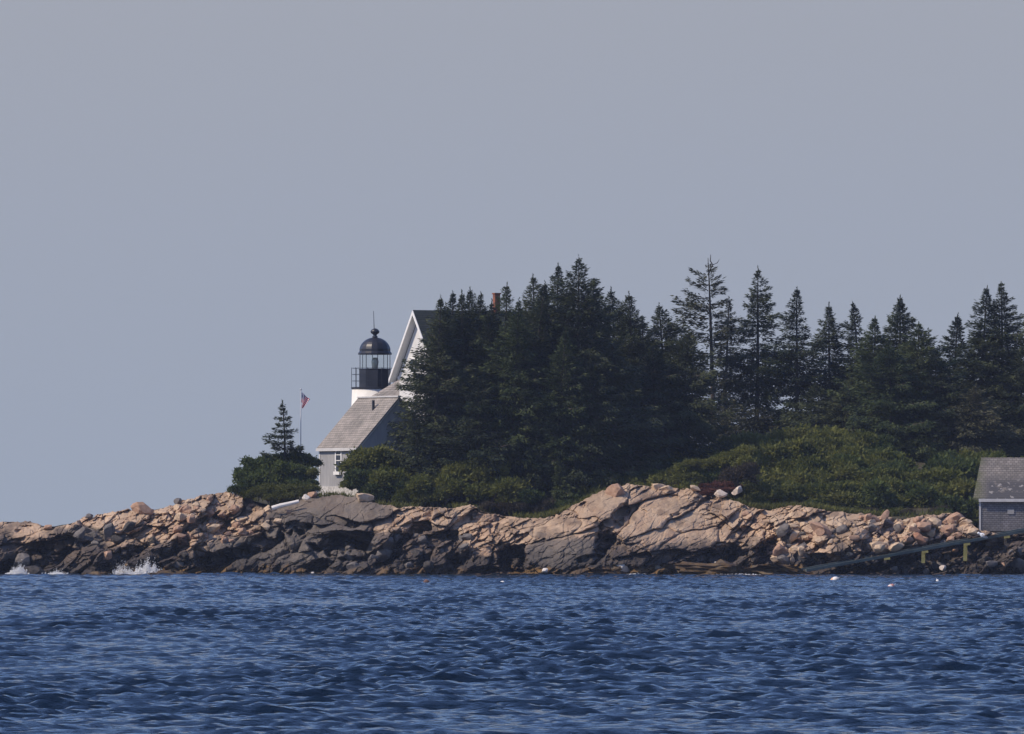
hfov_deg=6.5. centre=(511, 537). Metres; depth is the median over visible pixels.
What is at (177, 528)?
boulder
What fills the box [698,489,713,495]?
bush
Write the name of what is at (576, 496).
bush
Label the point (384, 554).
boulder
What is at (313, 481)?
bush
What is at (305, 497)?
boulder
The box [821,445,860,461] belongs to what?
bush
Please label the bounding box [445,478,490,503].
bush
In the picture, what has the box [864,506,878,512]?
bush
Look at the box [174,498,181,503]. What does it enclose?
boulder
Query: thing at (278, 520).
boulder
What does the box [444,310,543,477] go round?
spruce tree
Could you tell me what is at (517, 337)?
spruce tree
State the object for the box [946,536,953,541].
boulder
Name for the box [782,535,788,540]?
boulder
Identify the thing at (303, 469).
bush
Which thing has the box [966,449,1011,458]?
bush
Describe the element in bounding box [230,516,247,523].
boulder
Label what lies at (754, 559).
boulder
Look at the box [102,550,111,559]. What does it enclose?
boulder
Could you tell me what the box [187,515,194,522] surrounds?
boulder
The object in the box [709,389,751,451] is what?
spruce tree
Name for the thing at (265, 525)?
boulder
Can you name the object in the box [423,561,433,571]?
boulder
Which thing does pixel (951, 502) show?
bush
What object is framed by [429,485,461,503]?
bush
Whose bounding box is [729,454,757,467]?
bush
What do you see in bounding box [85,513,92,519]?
boulder
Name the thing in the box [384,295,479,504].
spruce tree
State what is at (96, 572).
boulder
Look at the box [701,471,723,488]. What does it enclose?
bush
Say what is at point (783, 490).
bush
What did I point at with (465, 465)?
bush
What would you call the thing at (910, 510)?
bush
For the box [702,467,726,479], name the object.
bush
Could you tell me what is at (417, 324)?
keepers house
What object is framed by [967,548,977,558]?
boulder
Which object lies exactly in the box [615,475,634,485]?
bush
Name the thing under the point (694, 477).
bush
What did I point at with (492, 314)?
spruce tree
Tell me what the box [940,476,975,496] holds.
bush
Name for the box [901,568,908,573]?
boulder
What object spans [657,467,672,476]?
bush
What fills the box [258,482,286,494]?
bush
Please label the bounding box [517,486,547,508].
bush
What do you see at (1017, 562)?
boulder
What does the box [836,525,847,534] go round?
boulder
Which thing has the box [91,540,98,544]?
boulder
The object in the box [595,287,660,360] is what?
spruce tree
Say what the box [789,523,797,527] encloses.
boulder
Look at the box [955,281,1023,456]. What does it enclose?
spruce tree
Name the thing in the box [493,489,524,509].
bush
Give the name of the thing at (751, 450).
bush
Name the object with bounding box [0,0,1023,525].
sky
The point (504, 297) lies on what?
spruce tree
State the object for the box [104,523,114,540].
boulder
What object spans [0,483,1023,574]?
rocky shore
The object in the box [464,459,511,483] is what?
bush
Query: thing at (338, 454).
window
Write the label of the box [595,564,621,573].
boulder
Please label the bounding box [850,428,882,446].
bush
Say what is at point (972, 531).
boulder
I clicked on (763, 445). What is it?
bush
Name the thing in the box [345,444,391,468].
bush
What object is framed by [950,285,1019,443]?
spruce tree
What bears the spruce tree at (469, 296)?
on the island ground at (265, 503)
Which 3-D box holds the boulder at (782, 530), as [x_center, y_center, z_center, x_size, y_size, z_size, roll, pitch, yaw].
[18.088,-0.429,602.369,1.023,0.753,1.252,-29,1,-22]
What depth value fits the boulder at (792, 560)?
600.20 m
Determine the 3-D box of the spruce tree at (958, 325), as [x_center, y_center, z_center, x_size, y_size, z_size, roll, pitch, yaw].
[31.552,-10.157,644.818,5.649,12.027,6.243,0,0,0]
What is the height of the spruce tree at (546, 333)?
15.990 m
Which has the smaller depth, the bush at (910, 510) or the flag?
the bush at (910, 510)
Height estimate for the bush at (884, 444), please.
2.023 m
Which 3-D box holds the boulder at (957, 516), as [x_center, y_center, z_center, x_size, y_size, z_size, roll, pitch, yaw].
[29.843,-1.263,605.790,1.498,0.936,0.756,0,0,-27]
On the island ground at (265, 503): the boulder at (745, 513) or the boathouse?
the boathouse
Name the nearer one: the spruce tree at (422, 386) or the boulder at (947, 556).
the boulder at (947, 556)
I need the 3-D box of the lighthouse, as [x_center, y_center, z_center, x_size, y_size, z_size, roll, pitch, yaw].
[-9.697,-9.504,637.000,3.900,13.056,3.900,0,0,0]
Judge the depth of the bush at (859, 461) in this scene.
620.98 m
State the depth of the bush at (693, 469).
612.92 m
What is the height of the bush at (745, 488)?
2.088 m
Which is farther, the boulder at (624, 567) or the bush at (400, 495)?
the bush at (400, 495)
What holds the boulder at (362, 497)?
on the rocky shore
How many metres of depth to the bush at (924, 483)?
616.54 m
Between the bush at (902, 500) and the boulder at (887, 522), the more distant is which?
the bush at (902, 500)
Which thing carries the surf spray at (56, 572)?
on the sea
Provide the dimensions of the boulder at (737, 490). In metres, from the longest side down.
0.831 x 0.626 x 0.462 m
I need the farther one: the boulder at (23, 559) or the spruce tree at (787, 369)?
the spruce tree at (787, 369)
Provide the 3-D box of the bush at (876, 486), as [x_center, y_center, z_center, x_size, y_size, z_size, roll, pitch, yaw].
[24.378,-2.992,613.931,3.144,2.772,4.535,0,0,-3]
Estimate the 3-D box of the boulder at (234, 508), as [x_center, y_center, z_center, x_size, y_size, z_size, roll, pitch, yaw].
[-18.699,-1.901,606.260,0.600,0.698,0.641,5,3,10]
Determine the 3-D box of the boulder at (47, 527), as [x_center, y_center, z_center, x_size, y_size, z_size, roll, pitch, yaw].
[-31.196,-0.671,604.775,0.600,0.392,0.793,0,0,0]
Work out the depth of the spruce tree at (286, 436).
612.27 m
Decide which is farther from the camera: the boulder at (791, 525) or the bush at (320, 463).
the bush at (320, 463)
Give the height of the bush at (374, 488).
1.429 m
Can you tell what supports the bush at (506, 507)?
on the island ground at (265, 503)
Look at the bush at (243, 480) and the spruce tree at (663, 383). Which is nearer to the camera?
the bush at (243, 480)
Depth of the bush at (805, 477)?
615.23 m
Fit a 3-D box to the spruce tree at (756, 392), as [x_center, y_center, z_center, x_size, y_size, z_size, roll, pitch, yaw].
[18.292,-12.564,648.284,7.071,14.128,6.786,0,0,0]
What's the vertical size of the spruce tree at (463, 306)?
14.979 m
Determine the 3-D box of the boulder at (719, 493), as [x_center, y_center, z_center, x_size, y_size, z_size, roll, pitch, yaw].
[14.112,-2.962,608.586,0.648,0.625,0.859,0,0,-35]
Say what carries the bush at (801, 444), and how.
on the island ground at (265, 503)
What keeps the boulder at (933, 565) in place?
on the rocky shore
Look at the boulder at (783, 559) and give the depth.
600.07 m
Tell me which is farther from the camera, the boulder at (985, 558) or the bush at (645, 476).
the bush at (645, 476)
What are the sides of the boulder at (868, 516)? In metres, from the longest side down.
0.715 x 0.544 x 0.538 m
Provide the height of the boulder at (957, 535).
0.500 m
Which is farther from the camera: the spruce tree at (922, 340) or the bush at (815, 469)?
the spruce tree at (922, 340)
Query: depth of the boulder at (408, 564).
598.65 m
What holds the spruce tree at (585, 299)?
on the island ground at (265, 503)
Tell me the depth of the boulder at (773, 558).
600.31 m
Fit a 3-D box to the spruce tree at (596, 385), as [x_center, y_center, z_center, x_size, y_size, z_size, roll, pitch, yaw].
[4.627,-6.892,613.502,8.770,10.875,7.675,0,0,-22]
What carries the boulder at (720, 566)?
on the rocky shore
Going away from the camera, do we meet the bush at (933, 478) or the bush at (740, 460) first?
the bush at (740, 460)
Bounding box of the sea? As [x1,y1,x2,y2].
[0,572,1023,733]
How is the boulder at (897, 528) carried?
on the rocky shore
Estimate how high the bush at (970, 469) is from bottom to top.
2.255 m
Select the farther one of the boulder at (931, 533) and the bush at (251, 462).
the bush at (251, 462)
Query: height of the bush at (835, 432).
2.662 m
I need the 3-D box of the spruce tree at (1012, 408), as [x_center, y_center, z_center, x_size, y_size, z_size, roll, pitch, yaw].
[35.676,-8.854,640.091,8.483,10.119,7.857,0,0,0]
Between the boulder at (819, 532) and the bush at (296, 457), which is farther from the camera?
the bush at (296, 457)
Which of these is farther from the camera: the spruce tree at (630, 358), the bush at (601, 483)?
the spruce tree at (630, 358)
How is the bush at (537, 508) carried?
on the island ground at (265, 503)
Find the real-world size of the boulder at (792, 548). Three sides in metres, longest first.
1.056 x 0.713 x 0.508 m
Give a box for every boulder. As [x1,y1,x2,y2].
[13,553,29,568]
[23,565,46,573]
[43,525,51,529]
[73,527,84,538]
[82,571,109,574]
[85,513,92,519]
[89,531,97,537]
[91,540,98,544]
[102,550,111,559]
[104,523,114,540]
[111,534,122,543]
[122,521,135,531]
[130,502,153,514]
[148,537,155,545]
[149,570,187,573]
[163,546,170,551]
[173,504,181,509]
[173,525,181,533]
[173,561,183,569]
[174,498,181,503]
[174,512,186,520]
[174,533,185,538]
[178,505,190,512]
[180,552,188,557]
[183,506,190,512]
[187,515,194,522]
[205,509,214,516]
[206,495,212,502]
[207,524,219,533]
[220,537,227,542]
[229,504,238,513]
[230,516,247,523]
[232,522,240,528]
[238,527,245,535]
[246,503,255,507]
[261,522,270,529]
[273,518,281,523]
[302,494,310,499]
[308,492,316,496]
[344,551,353,559]
[346,562,358,569]
[355,493,373,501]
[368,555,379,560]
[376,548,392,560]
[382,536,393,547]
[405,562,411,567]
[411,549,423,558]
[418,535,426,543]
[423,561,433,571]
[429,531,441,537]
[446,562,453,570]
[458,543,468,551]
[461,533,471,539]
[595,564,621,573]
[605,483,625,496]
[616,564,629,571]
[651,483,665,489]
[661,485,672,491]
[661,559,749,573]
[690,485,699,490]
[714,489,727,497]
[731,485,742,494]
[742,511,750,515]
[745,563,812,573]
[751,556,757,562]
[770,556,778,562]
[773,543,787,555]
[776,523,789,537]
[777,554,789,564]
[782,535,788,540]
[788,545,798,552]
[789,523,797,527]
[789,531,799,540]
[790,555,794,564]
[797,545,805,555]
[800,521,808,526]
[802,553,809,558]
[809,522,831,537]
[815,528,824,535]
[816,553,825,558]
[833,555,840,560]
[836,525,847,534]
[849,535,859,540]
[860,562,870,567]
[863,513,871,521]
[868,524,876,532]
[869,541,888,553]
[874,544,884,551]
[879,510,889,520]
[883,518,892,525]
[889,542,903,551]
[890,566,897,573]
[893,524,900,533]
[901,535,913,542]
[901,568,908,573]
[902,519,909,524]
[909,525,919,532]
[913,516,920,522]
[913,532,925,544]
[913,560,922,567]
[917,522,930,532]
[926,517,940,529]
[926,530,934,536]
[930,561,939,568]
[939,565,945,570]
[940,524,955,536]
[944,554,950,559]
[945,512,964,523]
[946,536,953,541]
[947,517,954,523]
[951,545,962,554]
[952,532,961,538]
[959,519,971,525]
[966,528,976,535]
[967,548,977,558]
[977,558,991,565]
[981,556,990,562]
[986,561,997,566]
[987,537,999,542]
[997,562,1004,570]
[1011,558,1023,567]
[1014,547,1023,555]
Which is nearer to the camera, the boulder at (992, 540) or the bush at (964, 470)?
the boulder at (992, 540)
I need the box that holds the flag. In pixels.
[301,393,309,407]
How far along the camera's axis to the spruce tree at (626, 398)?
617.17 m
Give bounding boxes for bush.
[226,484,247,493]
[231,469,269,484]
[233,464,257,477]
[234,475,253,489]
[237,452,283,470]
[238,489,258,500]
[246,485,269,497]
[253,458,285,483]
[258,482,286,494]
[258,493,278,502]
[268,450,297,461]
[270,459,300,476]
[271,491,295,501]
[274,481,299,494]
[282,472,311,485]
[284,449,308,464]
[285,461,315,479]
[288,489,304,499]
[289,452,318,464]
[295,483,316,492]
[305,466,319,479]
[305,478,319,484]
[307,458,323,466]
[307,483,322,491]
[334,452,374,474]
[338,478,361,490]
[341,464,370,489]
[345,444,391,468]
[354,465,396,488]
[356,482,384,500]
[372,478,406,502]
[375,446,404,468]
[378,463,414,485]
[391,475,431,494]
[391,488,410,503]
[405,471,434,492]
[410,487,433,506]
[422,471,453,490]
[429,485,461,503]
[433,460,472,484]
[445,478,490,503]
[452,457,493,482]
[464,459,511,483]
[471,476,516,502]
[477,500,495,511]
[484,474,533,495]
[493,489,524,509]
[495,500,516,514]
[512,499,530,512]
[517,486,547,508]
[525,502,547,512]
[536,497,555,512]
[548,497,571,509]
[553,488,582,503]
[575,483,602,496]
[586,472,617,489]
[607,472,633,483]
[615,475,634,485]
[622,477,651,486]
[625,474,647,483]
[638,471,654,481]
[646,467,666,481]
[646,473,680,484]
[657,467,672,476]
[658,458,677,469]
[666,476,692,484]
[668,459,699,475]
[669,480,697,492]
[671,470,706,486]
[678,464,698,473]
[681,445,718,459]
[681,457,704,469]
[698,458,718,470]
[698,468,709,474]
[698,482,726,488]
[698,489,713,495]
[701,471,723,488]
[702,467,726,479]
[703,486,732,493]
[706,451,735,469]
[711,479,737,487]
[714,433,740,452]
[714,448,748,466]
[716,464,758,486]
[727,476,778,501]
[727,480,761,499]
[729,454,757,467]
[732,433,781,447]
[733,443,758,457]
[734,488,767,503]
[736,460,762,474]
[746,480,802,503]
[749,440,770,448]
[752,453,772,472]
[755,442,805,458]
[756,466,789,481]
[758,441,805,460]
[762,426,805,438]
[767,428,810,441]
[769,456,798,472]
[770,426,793,440]
[770,479,806,486]
[776,491,808,503]
[780,479,815,499]
[783,436,828,458]
[784,463,827,476]
[787,469,811,484]
[789,437,828,456]
[789,470,826,484]
[790,422,852,438]
[801,478,859,499]
[801,487,858,506]
[804,482,822,498]
[806,499,817,504]
[813,470,837,483]
[817,433,855,449]
[817,497,833,505]
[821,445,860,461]
[826,424,849,433]
[826,463,862,480]
[830,449,866,469]
[833,490,870,509]
[836,433,856,442]
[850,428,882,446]
[855,475,894,486]
[859,474,891,503]
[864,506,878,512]
[866,491,898,508]
[867,437,901,454]
[867,446,923,468]
[882,465,903,481]
[882,475,905,494]
[882,505,897,509]
[892,494,909,507]
[895,467,930,483]
[896,478,922,494]
[897,481,941,507]
[898,508,917,515]
[902,479,932,492]
[911,480,960,507]
[915,465,967,482]
[916,448,943,462]
[922,453,965,469]
[922,471,946,485]
[927,449,958,460]
[933,456,978,479]
[934,493,978,517]
[935,507,953,513]
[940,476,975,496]
[949,459,976,481]
[951,455,980,464]
[953,457,980,469]
[954,507,978,527]
[956,448,995,455]
[959,448,973,453]
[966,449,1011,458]
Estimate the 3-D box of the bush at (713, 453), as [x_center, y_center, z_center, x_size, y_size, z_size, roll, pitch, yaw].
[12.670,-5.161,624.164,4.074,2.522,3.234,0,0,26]
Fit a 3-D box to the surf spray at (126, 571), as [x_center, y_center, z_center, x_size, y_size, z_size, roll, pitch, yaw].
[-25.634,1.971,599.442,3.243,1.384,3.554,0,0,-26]
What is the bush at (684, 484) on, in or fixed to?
on the island ground at (265, 503)
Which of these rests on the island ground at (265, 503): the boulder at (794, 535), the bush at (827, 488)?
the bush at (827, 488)
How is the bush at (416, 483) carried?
on the island ground at (265, 503)
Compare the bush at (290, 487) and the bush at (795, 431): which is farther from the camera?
the bush at (795, 431)
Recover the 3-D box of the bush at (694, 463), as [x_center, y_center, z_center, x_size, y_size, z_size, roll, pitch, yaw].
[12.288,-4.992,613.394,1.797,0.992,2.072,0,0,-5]
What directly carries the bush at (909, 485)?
on the island ground at (265, 503)
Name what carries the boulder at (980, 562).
on the rocky shore
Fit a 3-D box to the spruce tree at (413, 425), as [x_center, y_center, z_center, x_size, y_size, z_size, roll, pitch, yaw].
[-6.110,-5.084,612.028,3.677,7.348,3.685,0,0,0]
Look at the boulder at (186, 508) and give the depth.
605.63 m
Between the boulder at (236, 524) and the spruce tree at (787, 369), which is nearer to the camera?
the boulder at (236, 524)
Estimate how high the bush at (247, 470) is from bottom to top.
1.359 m
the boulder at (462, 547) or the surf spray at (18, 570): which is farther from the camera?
the boulder at (462, 547)
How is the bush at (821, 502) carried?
on the island ground at (265, 503)
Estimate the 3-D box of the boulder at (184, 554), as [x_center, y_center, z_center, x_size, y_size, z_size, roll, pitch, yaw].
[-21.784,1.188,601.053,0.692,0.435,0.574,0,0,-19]
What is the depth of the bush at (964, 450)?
629.71 m
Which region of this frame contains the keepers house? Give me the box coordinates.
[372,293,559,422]
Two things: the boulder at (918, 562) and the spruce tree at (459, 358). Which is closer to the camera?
the boulder at (918, 562)
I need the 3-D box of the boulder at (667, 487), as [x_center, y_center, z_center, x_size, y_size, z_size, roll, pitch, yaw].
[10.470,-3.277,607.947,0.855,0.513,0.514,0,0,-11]
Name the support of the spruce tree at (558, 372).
on the island ground at (265, 503)
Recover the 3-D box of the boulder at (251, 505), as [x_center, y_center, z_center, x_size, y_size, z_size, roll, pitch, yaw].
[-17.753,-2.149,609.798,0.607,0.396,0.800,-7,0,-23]
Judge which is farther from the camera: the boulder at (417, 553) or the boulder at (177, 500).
the boulder at (177, 500)
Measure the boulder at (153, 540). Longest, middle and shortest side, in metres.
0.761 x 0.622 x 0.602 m
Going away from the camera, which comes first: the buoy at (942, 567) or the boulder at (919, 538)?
the buoy at (942, 567)
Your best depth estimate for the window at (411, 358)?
631.10 m
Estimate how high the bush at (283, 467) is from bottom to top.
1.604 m
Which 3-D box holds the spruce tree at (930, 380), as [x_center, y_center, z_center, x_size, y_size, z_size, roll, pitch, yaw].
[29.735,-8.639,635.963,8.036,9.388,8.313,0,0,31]
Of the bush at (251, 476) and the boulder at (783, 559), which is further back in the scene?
the bush at (251, 476)
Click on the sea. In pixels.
(320, 653)
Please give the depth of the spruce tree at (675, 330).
628.78 m
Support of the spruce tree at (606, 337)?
on the island ground at (265, 503)
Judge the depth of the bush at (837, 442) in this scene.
624.96 m
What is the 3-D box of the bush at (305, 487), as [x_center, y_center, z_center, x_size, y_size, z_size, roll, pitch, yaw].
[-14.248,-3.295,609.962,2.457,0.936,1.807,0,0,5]
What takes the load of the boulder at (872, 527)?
on the rocky shore
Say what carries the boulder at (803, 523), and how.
on the rocky shore
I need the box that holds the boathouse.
[973,458,1023,534]
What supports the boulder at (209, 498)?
on the rocky shore
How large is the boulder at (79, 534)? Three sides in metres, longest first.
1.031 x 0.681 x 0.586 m
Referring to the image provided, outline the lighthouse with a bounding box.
[351,311,393,405]
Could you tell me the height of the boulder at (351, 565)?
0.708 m
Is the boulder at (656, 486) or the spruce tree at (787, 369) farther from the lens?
the spruce tree at (787, 369)
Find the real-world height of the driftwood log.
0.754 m
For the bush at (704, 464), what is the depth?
612.94 m
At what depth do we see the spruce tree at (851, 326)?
649.78 m
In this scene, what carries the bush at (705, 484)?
on the island ground at (265, 503)
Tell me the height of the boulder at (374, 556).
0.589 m
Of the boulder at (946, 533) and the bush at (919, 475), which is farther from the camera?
the bush at (919, 475)
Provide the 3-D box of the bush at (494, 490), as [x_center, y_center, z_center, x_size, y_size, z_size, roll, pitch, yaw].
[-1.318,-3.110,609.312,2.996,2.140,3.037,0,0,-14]
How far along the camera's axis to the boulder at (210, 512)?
606.43 m
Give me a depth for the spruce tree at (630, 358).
626.61 m
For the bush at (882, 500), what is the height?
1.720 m
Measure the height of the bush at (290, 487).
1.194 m
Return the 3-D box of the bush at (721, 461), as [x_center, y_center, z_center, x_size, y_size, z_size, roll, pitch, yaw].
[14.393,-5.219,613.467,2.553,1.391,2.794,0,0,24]
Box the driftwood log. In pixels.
[271,500,298,510]
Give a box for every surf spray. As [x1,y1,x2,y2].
[5,563,28,573]
[45,569,67,574]
[108,561,135,573]
[132,553,161,574]
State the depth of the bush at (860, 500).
610.74 m
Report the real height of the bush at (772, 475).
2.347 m
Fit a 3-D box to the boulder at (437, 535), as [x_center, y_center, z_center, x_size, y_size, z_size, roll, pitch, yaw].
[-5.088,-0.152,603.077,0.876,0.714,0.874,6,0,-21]
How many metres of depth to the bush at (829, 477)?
616.50 m
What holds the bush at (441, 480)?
on the island ground at (265, 503)
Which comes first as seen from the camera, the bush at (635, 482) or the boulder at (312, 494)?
the boulder at (312, 494)
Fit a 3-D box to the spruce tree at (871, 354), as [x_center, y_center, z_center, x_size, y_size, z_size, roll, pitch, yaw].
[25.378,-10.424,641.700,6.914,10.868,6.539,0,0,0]
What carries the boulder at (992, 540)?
on the rocky shore
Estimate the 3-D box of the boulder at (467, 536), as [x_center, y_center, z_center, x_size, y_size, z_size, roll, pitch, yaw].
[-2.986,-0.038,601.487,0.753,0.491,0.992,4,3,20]
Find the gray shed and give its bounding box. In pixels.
[316,396,430,508]
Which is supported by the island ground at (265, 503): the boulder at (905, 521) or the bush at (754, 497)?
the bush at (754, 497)
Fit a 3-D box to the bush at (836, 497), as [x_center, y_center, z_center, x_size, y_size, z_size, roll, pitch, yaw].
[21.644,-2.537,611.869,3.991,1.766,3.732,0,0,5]
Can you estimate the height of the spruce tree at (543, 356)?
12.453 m
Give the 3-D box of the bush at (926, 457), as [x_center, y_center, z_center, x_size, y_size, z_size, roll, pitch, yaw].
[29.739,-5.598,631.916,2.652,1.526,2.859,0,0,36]
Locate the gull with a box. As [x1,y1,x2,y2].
[977,532,987,537]
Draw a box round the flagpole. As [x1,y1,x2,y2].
[300,389,301,497]
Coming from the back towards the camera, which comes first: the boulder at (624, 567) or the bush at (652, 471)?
the bush at (652, 471)
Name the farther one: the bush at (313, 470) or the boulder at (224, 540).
the bush at (313, 470)
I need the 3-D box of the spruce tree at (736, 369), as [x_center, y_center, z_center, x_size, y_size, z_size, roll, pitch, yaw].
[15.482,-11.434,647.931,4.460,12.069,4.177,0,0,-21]
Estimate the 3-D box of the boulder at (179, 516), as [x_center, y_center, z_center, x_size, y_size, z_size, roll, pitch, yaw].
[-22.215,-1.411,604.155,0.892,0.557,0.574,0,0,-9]
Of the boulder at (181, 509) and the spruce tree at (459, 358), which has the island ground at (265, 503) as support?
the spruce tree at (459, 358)
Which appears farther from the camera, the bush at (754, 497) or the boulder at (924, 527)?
the bush at (754, 497)
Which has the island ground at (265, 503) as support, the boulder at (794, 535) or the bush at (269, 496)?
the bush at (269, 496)
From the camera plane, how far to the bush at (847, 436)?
628.29 m
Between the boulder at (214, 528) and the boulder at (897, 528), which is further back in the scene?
the boulder at (214, 528)
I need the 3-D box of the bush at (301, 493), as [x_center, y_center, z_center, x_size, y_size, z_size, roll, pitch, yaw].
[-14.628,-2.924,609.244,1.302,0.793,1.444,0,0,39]
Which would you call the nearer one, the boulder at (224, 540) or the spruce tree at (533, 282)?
the boulder at (224, 540)
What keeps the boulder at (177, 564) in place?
on the rocky shore
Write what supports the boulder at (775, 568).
on the rocky shore
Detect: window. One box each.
[335,451,341,474]
[410,358,418,374]
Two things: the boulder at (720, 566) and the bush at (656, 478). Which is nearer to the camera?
the boulder at (720, 566)
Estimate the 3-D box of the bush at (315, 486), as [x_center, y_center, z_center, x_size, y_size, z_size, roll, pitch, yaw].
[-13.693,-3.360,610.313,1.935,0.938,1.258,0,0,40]
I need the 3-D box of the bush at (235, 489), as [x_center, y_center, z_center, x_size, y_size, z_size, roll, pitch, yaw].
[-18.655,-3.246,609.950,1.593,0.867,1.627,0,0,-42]
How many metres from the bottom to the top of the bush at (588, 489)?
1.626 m
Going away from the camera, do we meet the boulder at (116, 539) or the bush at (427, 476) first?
the boulder at (116, 539)
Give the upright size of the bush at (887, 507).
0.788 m
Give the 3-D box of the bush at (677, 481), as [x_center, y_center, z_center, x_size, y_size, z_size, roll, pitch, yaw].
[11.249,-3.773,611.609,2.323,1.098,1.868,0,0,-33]
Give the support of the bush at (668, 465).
on the island ground at (265, 503)
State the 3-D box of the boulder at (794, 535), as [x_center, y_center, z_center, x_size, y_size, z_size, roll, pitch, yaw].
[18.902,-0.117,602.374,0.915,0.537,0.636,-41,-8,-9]
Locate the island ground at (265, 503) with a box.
[52,460,1023,536]
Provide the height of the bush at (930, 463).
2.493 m
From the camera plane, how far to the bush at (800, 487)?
612.56 m
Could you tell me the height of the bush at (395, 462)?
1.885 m
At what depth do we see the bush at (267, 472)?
610.74 m
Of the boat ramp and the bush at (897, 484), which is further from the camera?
the bush at (897, 484)
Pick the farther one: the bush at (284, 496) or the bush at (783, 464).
the bush at (783, 464)
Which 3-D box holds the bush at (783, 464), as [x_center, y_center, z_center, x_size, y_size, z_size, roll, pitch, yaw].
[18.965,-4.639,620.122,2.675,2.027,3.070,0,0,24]
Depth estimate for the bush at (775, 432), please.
629.15 m
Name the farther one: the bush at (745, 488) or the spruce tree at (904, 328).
the spruce tree at (904, 328)
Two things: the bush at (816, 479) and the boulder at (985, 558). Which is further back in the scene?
the bush at (816, 479)
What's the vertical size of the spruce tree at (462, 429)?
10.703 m
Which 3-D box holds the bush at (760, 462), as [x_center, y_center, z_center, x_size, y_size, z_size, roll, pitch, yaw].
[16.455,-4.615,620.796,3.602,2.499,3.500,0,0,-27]
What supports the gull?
on the boat ramp
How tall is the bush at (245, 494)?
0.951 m
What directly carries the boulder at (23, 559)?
on the rocky shore
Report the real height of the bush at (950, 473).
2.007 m
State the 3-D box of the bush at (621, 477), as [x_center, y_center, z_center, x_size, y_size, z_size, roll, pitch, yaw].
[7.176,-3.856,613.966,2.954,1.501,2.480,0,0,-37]
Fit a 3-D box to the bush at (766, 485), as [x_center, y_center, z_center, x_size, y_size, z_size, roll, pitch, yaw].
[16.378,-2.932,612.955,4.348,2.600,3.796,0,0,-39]
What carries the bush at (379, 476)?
on the island ground at (265, 503)
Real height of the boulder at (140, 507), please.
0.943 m
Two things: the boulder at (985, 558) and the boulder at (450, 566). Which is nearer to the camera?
the boulder at (985, 558)
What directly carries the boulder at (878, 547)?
on the rocky shore
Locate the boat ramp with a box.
[801,528,1023,571]
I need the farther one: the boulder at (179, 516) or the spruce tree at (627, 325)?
the spruce tree at (627, 325)
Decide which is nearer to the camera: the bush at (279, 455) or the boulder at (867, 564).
the boulder at (867, 564)
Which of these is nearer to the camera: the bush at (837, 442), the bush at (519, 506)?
the bush at (519, 506)
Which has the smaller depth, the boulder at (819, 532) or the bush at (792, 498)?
the boulder at (819, 532)
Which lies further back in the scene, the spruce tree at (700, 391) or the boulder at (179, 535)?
the spruce tree at (700, 391)
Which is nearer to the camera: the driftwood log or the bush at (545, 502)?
the driftwood log
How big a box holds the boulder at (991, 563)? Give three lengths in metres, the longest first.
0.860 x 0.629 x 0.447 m
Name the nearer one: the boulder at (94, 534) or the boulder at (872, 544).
the boulder at (872, 544)
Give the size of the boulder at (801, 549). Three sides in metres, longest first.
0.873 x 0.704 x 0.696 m
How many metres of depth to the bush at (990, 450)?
629.91 m
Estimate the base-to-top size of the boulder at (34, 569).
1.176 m
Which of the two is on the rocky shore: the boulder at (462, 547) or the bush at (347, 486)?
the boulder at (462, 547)
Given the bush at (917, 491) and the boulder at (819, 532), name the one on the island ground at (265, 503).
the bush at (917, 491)
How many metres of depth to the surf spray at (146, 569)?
598.68 m
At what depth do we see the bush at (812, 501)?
610.62 m
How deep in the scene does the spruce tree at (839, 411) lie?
639.85 m
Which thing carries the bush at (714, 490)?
on the island ground at (265, 503)
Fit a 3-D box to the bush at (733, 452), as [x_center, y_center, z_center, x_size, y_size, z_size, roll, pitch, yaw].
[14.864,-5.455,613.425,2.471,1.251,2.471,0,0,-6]
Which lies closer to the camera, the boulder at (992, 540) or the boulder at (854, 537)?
the boulder at (854, 537)
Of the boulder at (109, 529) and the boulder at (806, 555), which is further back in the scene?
the boulder at (109, 529)
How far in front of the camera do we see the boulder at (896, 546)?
599.24 m
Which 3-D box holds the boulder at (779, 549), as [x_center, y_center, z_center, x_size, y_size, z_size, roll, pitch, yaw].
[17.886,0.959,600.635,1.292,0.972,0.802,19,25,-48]
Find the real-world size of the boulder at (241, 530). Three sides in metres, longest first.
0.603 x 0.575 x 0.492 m
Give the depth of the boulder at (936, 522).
603.77 m
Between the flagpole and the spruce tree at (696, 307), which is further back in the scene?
the spruce tree at (696, 307)
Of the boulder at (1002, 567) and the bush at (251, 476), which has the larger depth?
the bush at (251, 476)
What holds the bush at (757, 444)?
on the island ground at (265, 503)
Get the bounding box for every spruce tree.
[260,400,306,481]
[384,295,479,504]
[398,302,471,500]
[398,409,445,505]
[410,290,472,435]
[422,369,528,513]
[429,289,493,452]
[434,286,495,418]
[444,282,539,458]
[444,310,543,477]
[449,291,488,409]
[454,297,559,513]
[461,298,533,450]
[487,280,583,479]
[490,343,598,514]
[508,273,580,360]
[509,328,612,511]
[518,357,639,494]
[523,263,597,451]
[527,258,644,483]
[549,465,579,501]
[573,343,684,475]
[574,278,632,406]
[588,291,673,408]
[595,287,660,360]
[615,315,686,459]
[618,342,714,460]
[623,331,736,459]
[630,303,734,450]
[670,254,742,429]
[700,296,753,443]
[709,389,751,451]
[718,265,810,433]
[728,405,779,438]
[751,286,840,430]
[779,383,847,428]
[800,302,855,422]
[801,377,868,432]
[821,301,873,413]
[823,316,893,432]
[841,343,952,462]
[853,294,941,389]
[862,321,971,454]
[870,349,995,461]
[933,383,1023,457]
[936,312,979,410]
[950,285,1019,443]
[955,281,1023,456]
[955,346,1023,457]
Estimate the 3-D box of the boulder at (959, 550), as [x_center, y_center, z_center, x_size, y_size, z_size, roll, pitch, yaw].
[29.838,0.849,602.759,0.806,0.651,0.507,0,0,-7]

